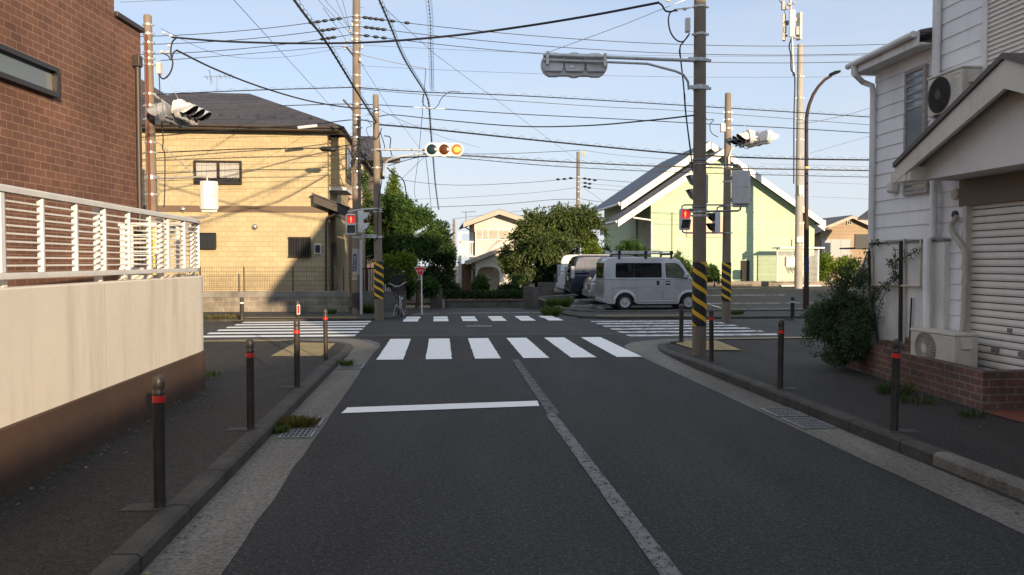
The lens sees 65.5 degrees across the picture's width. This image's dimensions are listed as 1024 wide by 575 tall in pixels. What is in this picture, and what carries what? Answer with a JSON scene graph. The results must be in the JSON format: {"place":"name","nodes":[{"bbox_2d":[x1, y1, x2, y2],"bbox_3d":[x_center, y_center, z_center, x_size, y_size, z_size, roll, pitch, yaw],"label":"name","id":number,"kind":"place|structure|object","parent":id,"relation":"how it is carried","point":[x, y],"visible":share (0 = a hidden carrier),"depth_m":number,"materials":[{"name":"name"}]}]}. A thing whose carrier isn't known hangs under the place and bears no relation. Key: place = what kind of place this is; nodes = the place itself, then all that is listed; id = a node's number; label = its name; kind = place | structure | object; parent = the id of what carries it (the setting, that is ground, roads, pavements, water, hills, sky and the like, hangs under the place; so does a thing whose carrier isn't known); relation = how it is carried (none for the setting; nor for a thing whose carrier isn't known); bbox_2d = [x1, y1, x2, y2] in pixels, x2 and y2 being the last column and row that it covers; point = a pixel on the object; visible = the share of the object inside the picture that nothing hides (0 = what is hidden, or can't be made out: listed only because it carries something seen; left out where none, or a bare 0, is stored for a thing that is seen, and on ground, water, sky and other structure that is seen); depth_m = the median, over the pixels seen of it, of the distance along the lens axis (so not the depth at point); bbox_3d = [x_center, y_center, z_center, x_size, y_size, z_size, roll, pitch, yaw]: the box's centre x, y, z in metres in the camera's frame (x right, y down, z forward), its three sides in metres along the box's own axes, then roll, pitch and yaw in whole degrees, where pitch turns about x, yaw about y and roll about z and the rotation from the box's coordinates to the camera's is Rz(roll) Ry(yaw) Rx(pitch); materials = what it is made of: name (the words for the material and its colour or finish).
{"place":"outdoors","nodes":[
{"label":"outdoors","id":0,"kind":"place"},
{"bbox_2d":[0,341,344,574],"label":"pavement","id":1,"kind":"structure","parent":0,"point":[75,521],"depth_m":6.15,"materials":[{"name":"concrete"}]},
{"bbox_2d":[0,0,144,286],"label":"brick house","id":2,"kind":"structure","parent":1,"relation":"on","point":[70,102],"depth_m":9.88,"materials":[{"name":"brown"}]},
{"bbox_2d":[0,43,59,97],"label":"window","id":3,"kind":"structure","parent":2,"relation":"in","point":[19,68],"depth_m":9.01,"materials":[{"name":"glass"}]},
{"bbox_2d":[0,275,205,499],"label":"garden wall","id":4,"kind":"structure","parent":1,"relation":"on","point":[82,364],"depth_m":6.83,"materials":[{"name":"beige paint"}]},
{"bbox_2d":[0,184,199,286],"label":"railing","id":5,"kind":"object","parent":4,"relation":"on","point":[127,252],"visible":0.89,"depth_m":7.38,"materials":[{"name":"metal"}]},
{"bbox_2d":[118,374,173,510],"bbox_3d":[-2.429,1.034,5.282,0.298,0.915,0.164,0,2,-1],"label":"bollard","id":6,"kind":"object","parent":1,"relation":"on","point":[158,402],"visible":1,"depth_m":5.26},
{"bbox_2d":[224,338,259,430],"bbox_3d":[-2.635,0.955,7.755,0.298,0.916,0.164,0,2,-1],"label":"bollard","id":7,"kind":"object","parent":1,"relation":"on","point":[250,384],"visible":0.99,"depth_m":7.74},
{"bbox_2d":[278,319,301,387],"bbox_3d":[-2.886,0.870,10.365,0.298,0.916,0.164,0,2,-1],"label":"bollard","id":8,"kind":"object","parent":1,"relation":"on","point":[296,353],"visible":0.99,"depth_m":10.35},
{"bbox_2d":[271,342,334,355],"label":"tactile paving","id":9,"kind":"structure","parent":1,"relation":"on","point":[311,349],"depth_m":15.20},
{"bbox_2d":[203,311,402,318],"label":"pavement","id":10,"kind":"structure","parent":0,"point":[310,314],"depth_m":25.19,"materials":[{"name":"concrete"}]},
{"bbox_2d":[203,291,349,311],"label":"block wall","id":11,"kind":"structure","parent":10,"relation":"on","point":[264,301],"depth_m":26.50,"materials":[{"name":"concrete"}]},
{"bbox_2d":[166,267,343,290],"bbox_3d":[-11.084,-0.276,26.266,10.926,0.818,0.050,0,2,-5],"label":"fence","id":12,"kind":"object","parent":11,"relation":"on","point":[244,276],"visible":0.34,"depth_m":26.50,"materials":[{"name":"metal"}]},
{"bbox_2d":[349,266,560,319],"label":"ground","id":13,"kind":"structure","parent":0,"point":[426,306],"depth_m":55.66,"materials":[{"name":"soil"}]},
{"bbox_2d":[89,340,352,574],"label":"kerb","id":14,"kind":"structure","parent":13,"relation":"on","point":[152,538],"depth_m":5.71,"materials":[{"name":"concrete"}]},
{"bbox_2d":[141,79,364,290],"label":"yellow house","id":15,"kind":"structure","parent":13,"relation":"on","point":[268,213],"depth_m":27.73,"materials":[{"name":"tile"}]},
{"bbox_2d":[193,160,241,183],"bbox_3d":[-10.140,-3.972,27.465,1.601,0.800,0.135,0,2,-5],"label":"window","id":16,"kind":"structure","parent":15,"relation":"in","point":[207,165],"depth_m":27.48,"materials":[{"name":"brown glass"}]},
{"bbox_2d":[288,237,310,256],"bbox_3d":[-7.404,-1.410,27.769,0.778,0.697,0.105,0,2,-5],"label":"window","id":17,"kind":"structure","parent":15,"relation":"in","point":[298,246],"depth_m":27.78,"materials":[{"name":"brown metal"}]},
{"bbox_2d":[203,313,410,321],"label":"kerb","id":18,"kind":"structure","parent":13,"relation":"on","point":[262,320],"depth_m":23.45,"materials":[{"name":"concrete"}]},
{"bbox_2d":[343,0,372,313],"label":"power pole","id":19,"kind":"object","parent":13,"relation":"on","point":[356,187],"visible":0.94,"depth_m":25.51,"materials":[{"name":"concrete"}]},
{"bbox_2d":[280,104,867,132],"bbox_3d":[3.533,-5.513,26.290,21.872,0.778,0.028,0,2,-5],"label":"overhead cable","id":20,"kind":"object","parent":19,"relation":"attached to","point":[583,117],"visible":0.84,"depth_m":26.16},
{"bbox_2d":[358,26,866,54],"bbox_3d":[4.671,-8.065,26.317,19.479,0.638,0.100,0,2,-5],"label":"overhead cable","id":21,"kind":"object","parent":19,"relation":"attached to","point":[376,28],"visible":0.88,"depth_m":25.96,"materials":[{"name":"black plastic"}]},
{"bbox_2d":[358,87,868,116],"bbox_3d":[4.687,-6.087,26.382,19.534,0.831,0.091,0,2,-5],"label":"overhead cable","id":22,"kind":"object","parent":19,"relation":"attached to","point":[607,100],"visible":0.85,"depth_m":26.20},
{"bbox_2d":[358,16,884,45],"bbox_3d":[4.670,-8.368,26.306,19.472,0.645,0.100,0,2,-5],"label":"overhead cable","id":23,"kind":"object","parent":19,"relation":"attached to","point":[380,19],"visible":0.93,"depth_m":25.95,"materials":[{"name":"black plastic"}]},
{"bbox_2d":[379,124,868,160],"bbox_3d":[4.807,-4.587,25.136,17.890,1.001,0.109,0,2,-5],"label":"overhead cable","id":24,"kind":"object","parent":19,"relation":"attached to","point":[562,142],"visible":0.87,"depth_m":24.95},
{"bbox_2d":[380,153,868,170],"bbox_3d":[4.803,-3.953,25.156,17.911,0.436,0.103,0,2,-5],"label":"overhead cable","id":25,"kind":"object","parent":19,"relation":"attached to","point":[778,168],"visible":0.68,"depth_m":25.06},
{"bbox_2d":[348,136,384,308],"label":"tiled house","id":26,"kind":"structure","parent":13,"relation":"on","point":[369,142],"depth_m":36.54,"materials":[{"name":"tile"}]},
{"bbox_2d":[361,167,373,290],"bbox_3d":[-6.001,-2.017,32.930,1.241,5.918,0.908,0,2,0],"label":"wispy tree","id":27,"kind":"object","parent":13,"relation":"on","point":[365,179],"visible":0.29,"depth_m":32.83,"materials":[{"name":"green plant"}]},
{"bbox_2d":[362,291,405,312],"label":"block wall","id":28,"kind":"structure","parent":13,"relation":"on","point":[389,302],"depth_m":27.05,"materials":[{"name":"concrete"}]},
{"bbox_2d":[383,167,417,235],"bbox_3d":[-5.929,-3.325,40.043,3.228,5.661,3.228,0,2,0],"label":"conifer","id":29,"kind":"object","parent":13,"relation":"on","point":[393,187],"visible":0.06,"depth_m":39.74,"materials":[{"name":"green plant"}]},
{"bbox_2d":[365,190,444,263],"bbox_3d":[-4.353,-1.305,31.235,3.426,5.083,2.680,0,2,0],"label":"garden tree","id":30,"kind":"object","parent":13,"relation":"on","point":[405,217],"visible":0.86,"depth_m":31.02,"materials":[{"name":"green plant"}]},
{"bbox_2d":[442,288,522,298],"bbox_3d":[-1.349,0.512,36.220,3.894,1.033,0.800,0,2,0],"label":"hedge","id":31,"kind":"object","parent":13,"relation":"on","point":[477,294],"visible":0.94,"depth_m":36.12,"materials":[{"name":"green plant"}]},
{"bbox_2d":[444,299,522,307],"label":"garden wall","id":32,"kind":"structure","parent":13,"relation":"on","point":[483,303],"depth_m":34.27,"materials":[{"name":"concrete"}]},
{"bbox_2d":[458,209,531,298],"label":"white house","id":33,"kind":"structure","parent":13,"relation":"on","point":[487,231],"depth_m":51.74,"materials":[{"name":"paint"}]},
{"bbox_2d":[475,229,509,239],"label":"window","id":34,"kind":"structure","parent":33,"relation":"in","point":[480,234],"depth_m":51.96,"materials":[{"name":"glass"}]},
{"bbox_2d":[493,200,613,286],"bbox_3d":[1.992,-1.656,38.282,5.916,5.231,4.021,0,2,0],"label":"loquat tree","id":35,"kind":"object","parent":13,"relation":"on","point":[542,242],"visible":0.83,"depth_m":38.10,"materials":[{"name":"green plant"}]},
{"bbox_2d":[556,151,596,254],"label":"power pole","id":36,"kind":"object","parent":13,"relation":"on","point":[578,181],"visible":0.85,"depth_m":61.69,"materials":[{"name":"concrete"}]},
{"bbox_2d":[561,312,800,318],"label":"kerb","id":37,"kind":"structure","parent":13,"relation":"on","point":[715,317],"depth_m":24.55,"materials":[{"name":"concrete"}]},
{"bbox_2d":[562,308,806,311],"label":"kerb","id":38,"kind":"structure","parent":13,"relation":"on","point":[578,310],"depth_m":26.74,"materials":[{"name":"concrete"}]},
{"bbox_2d":[803,70,840,308],"bbox_3d":[10.571,-3.238,27.228,1.187,8.292,0.196,0,2,0],"label":"street lamp","id":39,"kind":"object","parent":13,"relation":"on","point":[806,268],"visible":0.82,"depth_m":27.20,"materials":[{"name":"metal"}]},
{"bbox_2d":[658,339,1023,503],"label":"kerb","id":40,"kind":"structure","parent":13,"relation":"on","point":[917,450],"depth_m":8.55,"materials":[{"name":"concrete"}]},
{"bbox_2d":[814,215,867,280],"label":"brown house","id":41,"kind":"structure","parent":13,"relation":"on","point":[837,234],"depth_m":58.45,"materials":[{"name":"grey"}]},
{"bbox_2d":[821,239,850,257],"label":"wall","id":42,"kind":"structure","parent":41,"relation":"in","point":[831,245],"depth_m":58.39,"materials":[{"name":"paint"}]},
{"bbox_2d":[839,210,867,248],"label":"blue roofed house","id":43,"kind":"structure","parent":13,"relation":"on","point":[860,241],"depth_m":48.18,"materials":[{"name":"stone"}]},
{"bbox_2d":[384,308,578,319],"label":"lane","id":44,"kind":"structure","parent":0,"point":[477,313],"depth_m":27.05,"materials":[{"name":"asphalt"}]},
{"bbox_2d":[348,94,425,319],"bbox_3d":[-3.210,-2.371,23.792,3.341,6.799,0.519,0,2,0],"label":"concrete pole","id":45,"kind":"object","parent":44,"relation":"on","point":[377,236],"visible":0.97,"depth_m":23.80,"materials":[{"name":"grey concrete"}]},
{"bbox_2d":[293,0,377,122],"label":"overhead cable","id":46,"kind":"object","parent":45,"relation":"attached to","point":[326,42],"visible":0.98,"depth_m":16.12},
{"bbox_2d":[425,142,463,156],"bbox_3d":[-1.994,-4.054,23.456,1.151,0.430,0.220,0,2,-2],"label":"traffic light","id":47,"kind":"object","parent":45,"relation":"attached to","point":[443,149],"visible":1,"depth_m":23.39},
{"bbox_2d":[382,249,419,288],"bbox_3d":[-4.210,-0.293,29.658,1.585,2.295,1.158,-1,2,-24],"label":"lime shrub","id":48,"kind":"object","parent":44,"relation":"on","point":[405,262],"visible":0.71,"depth_m":29.42,"materials":[{"name":"green plant"}]},
{"bbox_2d":[405,271,441,307],"bbox_3d":[-3.583,-0.004,31.278,1.141,1.627,2.579,1,2,26],"label":"dark shrub","id":49,"kind":"object","parent":44,"relation":"on","point":[431,287],"visible":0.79,"depth_m":31.54,"materials":[{"name":"green plant"}]},
{"bbox_2d":[417,218,458,291],"bbox_3d":[-3.304,-1.091,34.480,1.861,3.982,1.817,-1,2,-36],"label":"laurel tree","id":50,"kind":"object","parent":44,"relation":"on","point":[445,255],"visible":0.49,"depth_m":34.23,"materials":[{"name":"green plant"}]},
{"bbox_2d":[203,318,809,341],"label":"road","id":51,"kind":"structure","parent":0,"point":[520,327],"depth_m":20.92,"materials":[{"name":"asphalt"}]},
{"bbox_2d":[142,14,209,274],"bbox_3d":[-7.202,-2.298,17.085,1.418,7.068,0.362,0,2,0],"label":"concrete pole","id":52,"kind":"object","parent":51,"relation":"on","point":[151,176],"visible":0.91,"depth_m":17.01,"materials":[{"name":"grey concrete"}]},
{"bbox_2d":[147,102,189,128],"bbox_3d":[-7.371,-3.662,17.052,0.453,0.430,1.151,-8,1,4],"label":"traffic light","id":53,"kind":"object","parent":52,"relation":"attached to","point":[162,111],"visible":0.75,"depth_m":16.60,"materials":[{"name":"white plastic"}]},
{"bbox_2d":[171,99,210,124],"bbox_3d":[-6.886,-3.761,17.187,0.473,0.430,1.151,8,2,0],"label":"traffic light","id":54,"kind":"object","parent":52,"relation":"attached to","point":[182,109],"visible":0.98,"depth_m":16.94,"materials":[{"name":"white plastic"}]},
{"bbox_2d":[199,181,218,211],"bbox_3d":[-6.472,-1.942,17.020,0.392,0.660,0.162,-1,2,-20],"label":"control box","id":55,"kind":"object","parent":52,"relation":"attached to","point":[208,196],"visible":1,"depth_m":16.95,"materials":[{"name":"metal"}]},
{"bbox_2d":[176,49,372,108],"bbox_3d":[-5.975,-5.218,20.754,0.612,0.245,7.794,1,2,22],"label":"overhead cable","id":56,"kind":"object","parent":52,"relation":"attached to","point":[264,87],"visible":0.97,"depth_m":20.19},
{"bbox_2d":[171,1,658,43],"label":"overhead cable","id":57,"kind":"object","parent":52,"relation":"attached to","point":[528,25],"visible":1,"depth_m":14.92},
{"bbox_2d":[140,338,379,574],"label":"gutter","id":58,"kind":"object","parent":51,"relation":"on","point":[250,496],"visible":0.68,"depth_m":5.95,"materials":[{"name":"concrete"}]},
{"bbox_2d":[277,427,317,438],"bbox_3d":[-2.167,1.477,8.082,0.330,0.015,0.440,0,2,-5],"label":"drain grate","id":59,"kind":"object","parent":58,"relation":"on","point":[300,433],"visible":0.95,"depth_m":8.05,"materials":[{"name":"metal"}]},
{"bbox_2d":[303,417,325,427],"bbox_3d":[-2.219,1.459,8.620,0.330,0.015,0.480,0,2,-5],"label":"drain grate","id":60,"kind":"object","parent":58,"relation":"on","point":[319,423],"visible":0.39,"depth_m":8.63,"materials":[{"name":"metal"}]},
{"bbox_2d":[278,413,321,427],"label":"weed","id":61,"kind":"object","parent":60,"relation":"on","point":[295,421],"visible":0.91,"depth_m":8.37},
{"bbox_2d":[203,321,370,336],"bbox_3d":[-5.726,1.067,20.848,3.657,0.001,4.809,0,2,-5],"label":"crosswalk marking","id":62,"kind":"object","parent":51,"relation":"on","point":[288,329],"visible":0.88,"depth_m":20.47,"materials":[{"name":"paint"}]},
{"bbox_2d":[591,320,777,335],"bbox_3d":[4.364,1.057,21.166,3.710,0.001,4.864,0,2,-5],"label":"crosswalk marking","id":63,"kind":"object","parent":51,"relation":"on","point":[677,321],"visible":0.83,"depth_m":20.77,"materials":[{"name":"paint"}]},
{"bbox_2d":[681,93,757,321],"bbox_3d":[6.063,-2.293,23.075,2.354,6.669,0.348,0,2,0],"label":"concrete pole","id":64,"kind":"object","parent":51,"relation":"on","point":[725,127],"visible":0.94,"depth_m":23.03,"materials":[{"name":"grey concrete"}]},
{"bbox_2d":[731,129,755,147],"bbox_3d":[6.603,-4.269,22.943,0.473,0.430,1.151,-8,2,-2],"label":"traffic light","id":65,"kind":"object","parent":64,"relation":"attached to","point":[747,137],"visible":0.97,"depth_m":22.52,"materials":[{"name":"white plastic"}]},
{"bbox_2d":[746,129,778,147],"bbox_3d":[7.289,-4.314,23.213,0.473,0.430,1.152,6,0,-22],"label":"traffic light","id":66,"kind":"object","parent":64,"relation":"attached to","point":[768,136],"visible":0.69,"depth_m":22.81,"materials":[{"name":"white plastic"}]},
{"bbox_2d":[624,336,1023,533],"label":"gutter","id":67,"kind":"object","parent":51,"relation":"on","point":[999,508],"visible":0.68,"depth_m":7.14,"materials":[{"name":"concrete"}]},
{"bbox_2d":[759,407,808,416],"bbox_3d":[3.131,1.440,9.190,0.370,0.015,0.500,0,2,-5],"label":"drain grate","id":68,"kind":"object","parent":67,"relation":"on","point":[783,412],"visible":1,"depth_m":9.17,"materials":[{"name":"metal"}]},
{"bbox_2d":[781,417,836,428],"bbox_3d":[3.189,1.459,8.583,0.370,0.015,0.540,0,2,-5],"label":"drain grate","id":69,"kind":"object","parent":67,"relation":"on","point":[807,422],"visible":1,"depth_m":8.57,"materials":[{"name":"metal"}]},
{"bbox_2d":[114,0,932,265],"label":"sky","id":70,"kind":"structure","parent":0,"point":[767,82],"materials":[{"name":"blue"}]},
{"bbox_2d":[221,334,1023,574],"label":"road","id":71,"kind":"structure","parent":0,"point":[702,479],"depth_m":6.09,"materials":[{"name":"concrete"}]},
{"bbox_2d":[342,401,538,412],"bbox_3d":[-0.824,1.432,9.579,2.397,0.001,0.366,0,2,-11],"label":"stop line","id":72,"kind":"object","parent":71,"relation":"on","point":[438,406],"visible":1,"depth_m":9.58,"materials":[{"name":"paint"}]},
{"bbox_2d":[376,337,641,359],"bbox_3d":[-0.183,1.215,16.288,4.846,0.001,3.839,0,2,-5],"label":"zebra crossing","id":73,"kind":"object","parent":71,"relation":"on","point":[438,348],"visible":1,"depth_m":15.99,"materials":[{"name":"paint"}]},
{"bbox_2d":[512,359,558,413],"bbox_3d":[0.267,1.364,11.677,0.140,0.001,5.101,0,2,-5],"label":"line","id":74,"kind":"object","parent":71,"relation":"on","point":[539,395],"visible":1,"depth_m":10.86,"materials":[{"name":"paint"}]},
{"bbox_2d":[546,414,681,574],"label":"line","id":75,"kind":"object","parent":71,"relation":"on","point":[641,534],"visible":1,"depth_m":5.62,"materials":[{"name":"paint"}]},
{"bbox_2d":[933,452,1023,501],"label":"kerb","id":76,"kind":"structure","parent":71,"relation":"on","point":[995,479],"depth_m":6.19,"materials":[{"name":"concrete"}]},
{"bbox_2d":[388,156,868,176],"bbox_3d":[4.954,-3.829,25.174,17.616,0.611,0.101,0,2,-5],"label":"overhead cable","id":77,"kind":"object","parent":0,"point":[634,168],"visible":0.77,"depth_m":25.04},
{"bbox_2d":[562,310,804,316],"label":"pavement","id":78,"kind":"structure","parent":0,"point":[718,313],"depth_m":25.79,"materials":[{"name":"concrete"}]},
{"bbox_2d":[538,286,847,309],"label":"car park","id":79,"kind":"structure","parent":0,"point":[762,297],"depth_m":32.87,"materials":[{"name":"asphalt"}]},
{"bbox_2d":[553,254,577,293],"bbox_3d":[4.296,-0.636,37.979,4.650,1.860,1.748,0,2,-5],"label":"parked minivan","id":80,"kind":"object","parent":79,"relation":"on","point":[559,279],"visible":0.12,"depth_m":37.00,"materials":[{"name":"white paint"}]},
{"bbox_2d":[582,267,595,298],"bbox_3d":[4.724,-0.137,31.805,3.650,1.500,1.648,0,2,-5],"label":"parked car","id":81,"kind":"object","parent":79,"relation":"on","point":[588,289],"visible":0.12,"depth_m":31.25,"materials":[{"name":"silver metal"}]},
{"bbox_2d":[564,255,634,297],"bbox_3d":[4.649,-0.485,34.801,4.550,1.840,1.748,0,2,-5],"label":"parked minivan","id":82,"kind":"object","parent":79,"relation":"on","point":[578,268],"visible":0.28,"depth_m":33.87,"materials":[{"name":"blue paint"}]},
{"bbox_2d":[614,237,650,256],"bbox_3d":[5.609,-1.334,37.455,1.833,2.142,1.404,1,2,25],"label":"lime shrub","id":83,"kind":"object","parent":79,"relation":"on","point":[630,245],"visible":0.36,"depth_m":37.21,"materials":[{"name":"green plant"}]},
{"bbox_2d":[595,251,691,309],"bbox_3d":[4.817,-0.264,28.510,3.430,2.080,1.684,0,2,-6],"label":"parked van","id":84,"kind":"object","parent":79,"relation":"on","point":[624,283],"visible":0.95,"depth_m":27.89,"materials":[{"name":"silver metal"}]},
{"bbox_2d":[595,141,825,280],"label":"green house","id":85,"kind":"structure","parent":79,"relation":"on","point":[645,208],"depth_m":39.86,"materials":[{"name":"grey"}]},
{"bbox_2d":[707,281,849,285],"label":"block wall","id":86,"kind":"structure","parent":79,"relation":"on","point":[755,283],"depth_m":38.97,"materials":[{"name":"concrete"}]},
{"bbox_2d":[779,0,803,288],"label":"antenna pole","id":87,"kind":"object","parent":79,"relation":"on","point":[796,261],"visible":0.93,"depth_m":36.64,"materials":[{"name":"concrete"}]},
{"bbox_2d":[772,247,824,285],"bbox_3d":[13.934,-1.017,38.736,2.288,1.882,0.900,0,2,-5],"label":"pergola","id":88,"kind":"object","parent":79,"relation":"on","point":[778,271],"visible":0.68,"depth_m":38.74,"materials":[{"name":"metal"}]},
{"bbox_2d":[813,250,860,281],"bbox_3d":[16.127,-1.000,39.513,2.445,1.796,1.519,0,2,0],"label":"shrub","id":89,"kind":"object","parent":79,"relation":"on","point":[826,269],"visible":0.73,"depth_m":39.32,"materials":[{"name":"green plant"}]},
{"bbox_2d":[666,338,1023,478],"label":"pavement","id":90,"kind":"structure","parent":0,"point":[849,391],"depth_m":9.23,"materials":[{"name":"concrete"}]},
{"bbox_2d":[543,0,740,355],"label":"concrete pole","id":91,"kind":"object","parent":90,"relation":"on","point":[699,163],"visible":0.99,"depth_m":13.86,"materials":[{"name":"grey concrete"}]},
{"bbox_2d":[379,114,693,126],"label":"overhead cable","id":92,"kind":"object","parent":91,"relation":"attached to","point":[553,126],"visible":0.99,"depth_m":16.79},
{"bbox_2d":[540,52,607,77],"bbox_3d":[1.068,-3.826,13.708,1.151,0.430,0.220,0,2,-3],"label":"traffic light","id":93,"kind":"object","parent":91,"relation":"attached to","point":[563,69],"visible":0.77,"depth_m":13.62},
{"bbox_2d":[730,170,750,206],"bbox_3d":[3.984,-1.714,13.841,0.347,0.630,0.152,0,2,0],"label":"control box","id":94,"kind":"object","parent":91,"relation":"attached to","point":[740,188],"visible":1,"depth_m":13.77,"materials":[{"name":"metal"}]},
{"bbox_2d":[776,319,797,389],"bbox_3d":[3.506,0.864,10.162,0.299,0.919,0.164,0,2,-1],"label":"bollard","id":95,"kind":"object","parent":90,"relation":"on","point":[780,361],"visible":0.98,"depth_m":10.13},
{"bbox_2d":[800,295,877,367],"bbox_3d":[4.933,0.700,12.088,1.070,1.324,1.589,1,2,17],"label":"bush","id":96,"kind":"object","parent":90,"relation":"on","point":[842,331],"visible":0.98,"depth_m":11.81,"materials":[{"name":"green plant"}]},
{"bbox_2d":[814,254,877,309],"bbox_3d":[5.144,0.404,12.030,0.919,1.879,0.982,0,2,0],"label":"bush","id":97,"kind":"object","parent":96,"relation":"in","point":[846,297],"visible":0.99,"depth_m":11.89,"materials":[{"name":"green plant"}]},
{"bbox_2d":[845,239,922,322],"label":"climbing branches","id":98,"kind":"object","parent":96,"relation":"attached to","point":[895,274],"visible":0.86,"depth_m":11.37,"materials":[{"name":"green plant"}]},
{"bbox_2d":[831,239,950,351],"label":"wing wall","id":99,"kind":"structure","parent":90,"relation":"on","point":[902,309],"depth_m":10.92,"materials":[{"name":"white paint"}]},
{"bbox_2d":[871,380,920,394],"bbox_3d":[4.696,1.214,9.786,0.586,0.184,0.510,0,2,0],"label":"weed","id":100,"kind":"object","parent":90,"relation":"on","point":[908,390],"visible":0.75,"depth_m":9.72,"materials":[{"name":"green plant"}]},
{"bbox_2d":[887,339,918,432],"bbox_3d":[3.739,0.946,7.614,0.299,0.918,0.163,0,2,-1],"label":"bollard","id":101,"kind":"object","parent":90,"relation":"on","point":[895,380],"visible":0.99,"depth_m":7.58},
{"bbox_2d":[842,337,1023,409],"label":"brick planter","id":102,"kind":"object","parent":90,"relation":"on","point":[976,388],"visible":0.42,"depth_m":9.30,"materials":[{"name":"brick"}]},
{"bbox_2d":[910,328,978,367],"bbox_3d":[5.356,0.770,9.882,0.345,0.462,0.940,0,2,-5],"label":"air conditioner","id":103,"kind":"object","parent":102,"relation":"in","point":[958,347],"visible":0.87,"depth_m":9.63,"materials":[{"name":"beige metal"}]},
{"bbox_2d":[845,0,1023,369],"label":"white house","id":104,"kind":"structure","parent":90,"relation":"on","point":[954,171],"depth_m":9.69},
{"bbox_2d":[903,64,928,151],"bbox_3d":[5.502,-2.399,10.857,0.050,1.167,0.474,0,2,-5],"label":"window","id":105,"kind":"structure","parent":104,"relation":"in","point":[915,80],"depth_m":10.85,"materials":[{"name":"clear glass"}]},
{"bbox_2d":[902,181,929,195],"bbox_3d":[5.505,-1.460,10.853,0.050,0.374,0.546,0,2,-5],"label":"sign","id":106,"kind":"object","parent":104,"relation":"in","point":[920,187],"depth_m":10.82,"materials":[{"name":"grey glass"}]},
{"bbox_2d":[927,65,981,118],"bbox_3d":[5.430,-2.376,9.745,0.325,0.526,0.717,0,2,-5],"label":"air conditioner","id":107,"kind":"object","parent":104,"relation":"attached to","point":[946,89],"visible":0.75,"depth_m":9.68,"materials":[{"name":"beige metal"}]},
{"bbox_2d":[985,410,1023,422],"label":"paving","id":108,"kind":"structure","parent":90,"relation":"on","point":[1016,415],"depth_m":8.40,"materials":[{"name":"tile"}]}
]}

